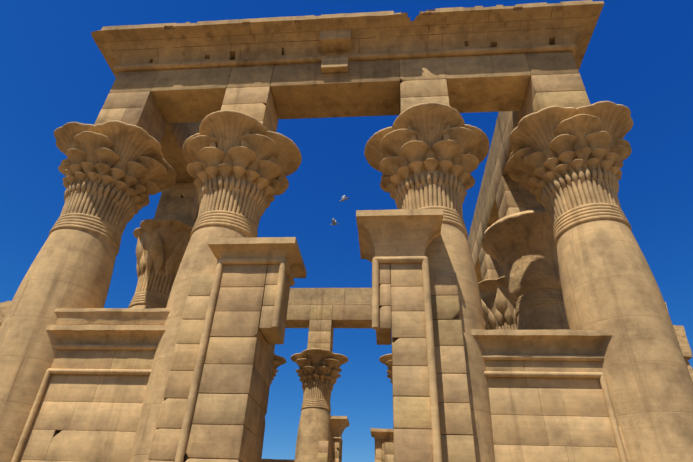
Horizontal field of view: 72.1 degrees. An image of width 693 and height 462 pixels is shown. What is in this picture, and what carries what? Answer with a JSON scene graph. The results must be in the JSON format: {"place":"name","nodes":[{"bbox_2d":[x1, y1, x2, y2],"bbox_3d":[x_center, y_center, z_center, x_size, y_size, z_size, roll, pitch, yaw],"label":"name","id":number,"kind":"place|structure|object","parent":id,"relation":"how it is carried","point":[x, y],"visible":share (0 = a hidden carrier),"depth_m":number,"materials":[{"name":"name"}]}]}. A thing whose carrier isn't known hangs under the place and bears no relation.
{"place":"outdoors","nodes":[
{"label":"outdoors","id":0,"kind":"place"},
{"bbox_2d":[0,213,120,461],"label":"column shaft","id":1,"kind":"object","parent":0,"point":[72,265],"visible":0.85,"depth_m":11.04,"materials":[{"name":"beige stone"}]},
{"bbox_2d":[54,120,176,235],"bbox_3d":[-7.028,-1.120,13.869,3.221,2.638,3.224,1,-34,2],"label":"column capital","id":2,"kind":"object","parent":1,"relation":"on","point":[116,173],"visible":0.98,"depth_m":13.33,"materials":[{"name":"beige stone"}]},
{"bbox_2d":[94,91,165,142],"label":"abacus block","id":3,"kind":"structure","parent":2,"relation":"on","point":[141,110],"depth_m":14.98,"materials":[{"name":"beige stone"}]},
{"bbox_2d":[18,350,155,461],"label":"screen wall","id":4,"kind":"structure","parent":0,"point":[86,417],"depth_m":9.85,"materials":[{"name":"beige stone"}]},
{"bbox_2d":[54,308,170,324],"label":"cornice","id":5,"kind":"structure","parent":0,"point":[114,316],"depth_m":10.74,"materials":[{"name":"beige stone"}]},
{"bbox_2d":[130,210,257,461],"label":"column shaft","id":6,"kind":"object","parent":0,"point":[199,257],"visible":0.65,"depth_m":10.76,"materials":[{"name":"beige stone"}]},
{"bbox_2d":[182,110,301,229],"bbox_3d":[-3.143,-1.171,13.547,3.162,2.643,3.216,27,-41,-31],"label":"column capital","id":7,"kind":"object","parent":6,"relation":"on","point":[243,164],"visible":0.96,"depth_m":12.93,"materials":[{"name":"beige stone"}]},
{"bbox_2d":[221,87,277,131],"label":"abacus block","id":8,"kind":"structure","parent":7,"relation":"on","point":[257,103],"depth_m":14.63,"materials":[{"name":"beige stone"}]},
{"bbox_2d":[270,354,285,384],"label":"column capital","id":9,"kind":"object","parent":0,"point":[278,361],"visible":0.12,"depth_m":29.08,"materials":[{"name":"beige stone"}]},
{"bbox_2d":[261,459,299,461],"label":"cornice","id":10,"kind":"structure","parent":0,"point":[273,460],"depth_m":25.54,"materials":[{"name":"beige stone"}]},
{"bbox_2d":[295,399,330,461],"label":"column shaft","id":11,"kind":"object","parent":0,"point":[314,428],"visible":1,"depth_m":26.33,"materials":[{"name":"beige stone"}]},
{"bbox_2d":[291,348,348,401],"bbox_3d":[-1.684,8.942,28.608,3.162,2.643,3.216,27,-41,-31],"label":"column capital","id":12,"kind":"object","parent":11,"relation":"on","point":[319,370],"visible":0.96,"depth_m":27.98,"materials":[{"name":"beige stone"}]},
{"bbox_2d":[307,320,333,351],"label":"abacus block","id":13,"kind":"structure","parent":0,"point":[320,334],"depth_m":29.48,"materials":[{"name":"beige stone"}]},
{"bbox_2d":[0,0,692,461],"label":"sky","id":14,"kind":"structure","parent":0,"point":[638,56],"materials":[{"name":"blue"}]},
{"bbox_2d":[379,354,391,382],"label":"column capital","id":15,"kind":"object","parent":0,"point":[386,359],"visible":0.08,"depth_m":28.32,"materials":[{"name":"beige stone"}]},
{"bbox_2d":[356,209,442,276],"bbox_3d":[1.221,0.509,11.005,1.914,1.129,1.896,-1,-34,5],"label":"cornice","id":16,"kind":"object","parent":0,"point":[398,232],"visible":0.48,"depth_m":10.51,"materials":[{"name":"beige stone"}]},
{"bbox_2d":[418,206,494,461],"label":"column shaft","id":17,"kind":"object","parent":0,"point":[448,250],"visible":0.42,"depth_m":10.18,"materials":[{"name":"beige stone"}]},
{"bbox_2d":[364,102,489,216],"bbox_3d":[2.276,-1.252,13.077,3.162,2.643,3.216,27,-41,-31],"label":"column capital","id":18,"kind":"object","parent":17,"relation":"on","point":[421,155],"visible":0.96,"depth_m":12.46,"materials":[{"name":"beige stone"}]},
{"bbox_2d":[400,79,449,113],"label":"abacus block","id":19,"kind":"structure","parent":18,"relation":"on","point":[414,92],"depth_m":14.13,"materials":[{"name":"beige stone"}]},
{"bbox_2d":[478,276,517,329],"bbox_3d":[6.849,3.746,20.250,3.022,2.598,3.022,-1,-34,5],"label":"column capital","id":20,"kind":"object","parent":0,"point":[498,306],"visible":0.4,"depth_m":19.76,"materials":[{"name":"beige stone"}]},
{"bbox_2d":[479,246,504,280],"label":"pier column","id":21,"kind":"structure","parent":20,"relation":"on","point":[491,267],"depth_m":21.03,"materials":[{"name":"beige stone"}]},
{"bbox_2d":[515,290,569,329],"bbox_3d":[6.314,5.187,13.837,1.960,6.950,1.960,20,-38,-24],"label":"column shaft","id":22,"kind":"object","parent":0,"point":[540,310],"visible":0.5,"depth_m":14.82,"materials":[{"name":"beige stone"}]},
{"bbox_2d":[481,210,561,303],"bbox_3d":[6.492,1.217,16.474,3.253,2.588,3.251,12,-35,-13],"label":"column capital","id":23,"kind":"object","parent":22,"relation":"on","point":[520,248],"visible":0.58,"depth_m":15.83,"materials":[{"name":"beige stone"}]},
{"bbox_2d":[496,175,544,218],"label":"abacus block","id":24,"kind":"structure","parent":23,"relation":"on","point":[513,197],"depth_m":17.39,"materials":[{"name":"beige stone"}]},
{"bbox_2d":[485,360,630,461],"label":"screen wall","id":25,"kind":"structure","parent":0,"point":[541,419],"depth_m":9.08,"materials":[{"name":"beige stone"}]},
{"bbox_2d":[471,329,612,354],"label":"cornice","id":26,"kind":"structure","parent":25,"relation":"on","point":[549,342],"depth_m":9.74,"materials":[{"name":"beige stone"}]},
{"bbox_2d":[482,354,627,461],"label":"torus molding","id":27,"kind":"structure","parent":25,"relation":"attached to","point":[613,420],"depth_m":9.44,"materials":[{"name":"beige stone"}]},
{"bbox_2d":[553,203,692,461],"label":"column shaft","id":28,"kind":"object","parent":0,"point":[608,280],"visible":1,"depth_m":9.56,"materials":[{"name":"beige stone"}]},
{"bbox_2d":[505,101,633,224],"bbox_3d":[6.121,-1.316,12.727,3.221,2.638,3.224,-2,-34,6],"label":"column capital","id":29,"kind":"object","parent":28,"relation":"on","point":[560,161],"visible":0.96,"depth_m":12.18,"materials":[{"name":"beige stone"}]},
{"bbox_2d":[521,73,590,116],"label":"abacus block","id":30,"kind":"structure","parent":29,"relation":"on","point":[560,90],"depth_m":13.77,"materials":[{"name":"beige stone"}]},
{"label":"ground","id":31,"kind":"structure","parent":0,"visible":0},
{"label":"platform floor","id":32,"kind":"structure","parent":31,"relation":"on","visible":0},
{"bbox_2d":[0,301,11,325],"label":"stone wall","id":33,"kind":"structure","parent":32,"relation":"on","point":[4,306],"depth_m":11.32,"materials":[{"name":"stone"}]},
{"bbox_2d":[11,344,157,461],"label":"moulding","id":34,"kind":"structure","parent":32,"relation":"on","point":[28,424],"depth_m":10.21,"materials":[{"name":"beige stone"}]},
{"bbox_2d":[46,325,166,344],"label":"cornice","id":35,"kind":"structure","parent":34,"relation":"on","point":[115,334],"depth_m":10.60,"materials":[{"name":"beige stone"}]},
{"bbox_2d":[128,291,169,308],"bbox_3d":[-6.835,5.383,14.978,1.960,6.950,1.960,5,-34,-4],"label":"column shaft","id":36,"kind":"object","parent":32,"relation":"on","point":[147,300],"visible":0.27,"depth_m":16.09,"materials":[{"name":"beige stone"}]},
{"bbox_2d":[133,218,192,294],"bbox_3d":[-6.664,1.414,17.627,3.022,2.598,3.022,12,-35,-13],"label":"column capital","id":37,"kind":"object","parent":36,"relation":"on","point":[161,246],"visible":0.6,"depth_m":16.95,"materials":[{"name":"beige stone"}]},
{"bbox_2d":[154,183,199,226],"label":"abacus block","id":38,"kind":"structure","parent":37,"relation":"on","point":[178,201],"depth_m":18.47,"materials":[{"name":"beige stone"}]},
{"bbox_2d":[147,264,289,461],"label":"door jamb","id":39,"kind":"object","parent":32,"relation":"on","point":[229,412],"visible":0.92,"depth_m":9.50,"materials":[{"name":"beige stone"}]},
{"bbox_2d":[174,258,294,461],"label":"torus molding","id":40,"kind":"structure","parent":39,"relation":"attached to","point":[194,386],"depth_m":9.79,"materials":[{"name":"beige stone"}]},
{"bbox_2d":[208,237,306,278],"bbox_3d":[-2.050,0.806,11.132,1.986,0.541,1.630,-1,-34,5],"label":"cornice","id":41,"kind":"object","parent":39,"relation":"on","point":[287,249],"visible":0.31,"depth_m":10.62,"materials":[{"name":"beige stone"}]},
{"bbox_2d":[317,438,340,461],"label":"door jamb","id":42,"kind":"structure","parent":32,"relation":"on","point":[323,451],"depth_m":26.19,"materials":[{"name":"beige stone"}]},
{"bbox_2d":[330,416,349,438],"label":"cornice","id":43,"kind":"structure","parent":42,"relation":"on","point":[339,424],"depth_m":27.18,"materials":[{"name":"beige stone"}]},
{"bbox_2d":[338,436,342,461],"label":"torus molding","id":44,"kind":"structure","parent":42,"relation":"attached to","point":[339,437],"depth_m":27.32,"materials":[{"name":"beige stone"}]},
{"bbox_2d":[376,440,393,461],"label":"door jamb","id":45,"kind":"structure","parent":32,"relation":"on","point":[384,450],"depth_m":26.19,"materials":[{"name":"beige stone"}]},
{"bbox_2d":[374,437,376,461],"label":"torus molding","id":46,"kind":"structure","parent":45,"relation":"attached to","point":[375,438],"depth_m":27.18,"materials":[{"name":"beige stone"}]},
{"bbox_2d":[370,428,393,439],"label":"cornice","id":47,"kind":"structure","parent":45,"relation":"on","point":[382,434],"depth_m":26.76,"materials":[{"name":"beige stone"}]},
{"bbox_2d":[376,263,475,461],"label":"door jamb","id":48,"kind":"object","parent":32,"relation":"on","point":[401,309],"visible":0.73,"depth_m":9.13,"materials":[{"name":"beige stone"}]},
{"bbox_2d":[372,256,441,461],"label":"torus molding","id":49,"kind":"structure","parent":48,"relation":"attached to","point":[434,407],"depth_m":9.44,"materials":[{"name":"beige stone"}]},
{"bbox_2d":[665,302,692,381],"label":"stone wall","id":50,"kind":"structure","parent":32,"relation":"on","point":[683,342],"depth_m":9.57,"materials":[{"name":"stone"}]},
{"bbox_3d":[-6.106,10.439,22.509,1.960,6.950,1.960,15,-36,-17],"label":"column","id":51,"kind":"object","parent":32,"relation":"on","visible":0},
{"bbox_2d":[110,51,578,327],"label":"architrave beam","id":52,"kind":"structure","parent":51,"relation":"on","point":[480,83],"depth_m":15.22,"materials":[{"name":"stone"}]},
{"bbox_2d":[113,44,576,74],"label":"torus molding","id":53,"kind":"structure","parent":52,"relation":"on","point":[394,55],"depth_m":15.13,"materials":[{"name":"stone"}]},
{"bbox_2d":[91,0,603,304],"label":"cornice","id":54,"kind":"structure","parent":52,"relation":"on","point":[532,24],"depth_m":15.37,"materials":[{"name":"stone"}]},
{"bbox_2d":[319,29,351,72],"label":"stone block","id":55,"kind":"structure","parent":54,"relation":"attached to","point":[334,40],"depth_m":15.11,"materials":[{"name":"stone"}]}
]}

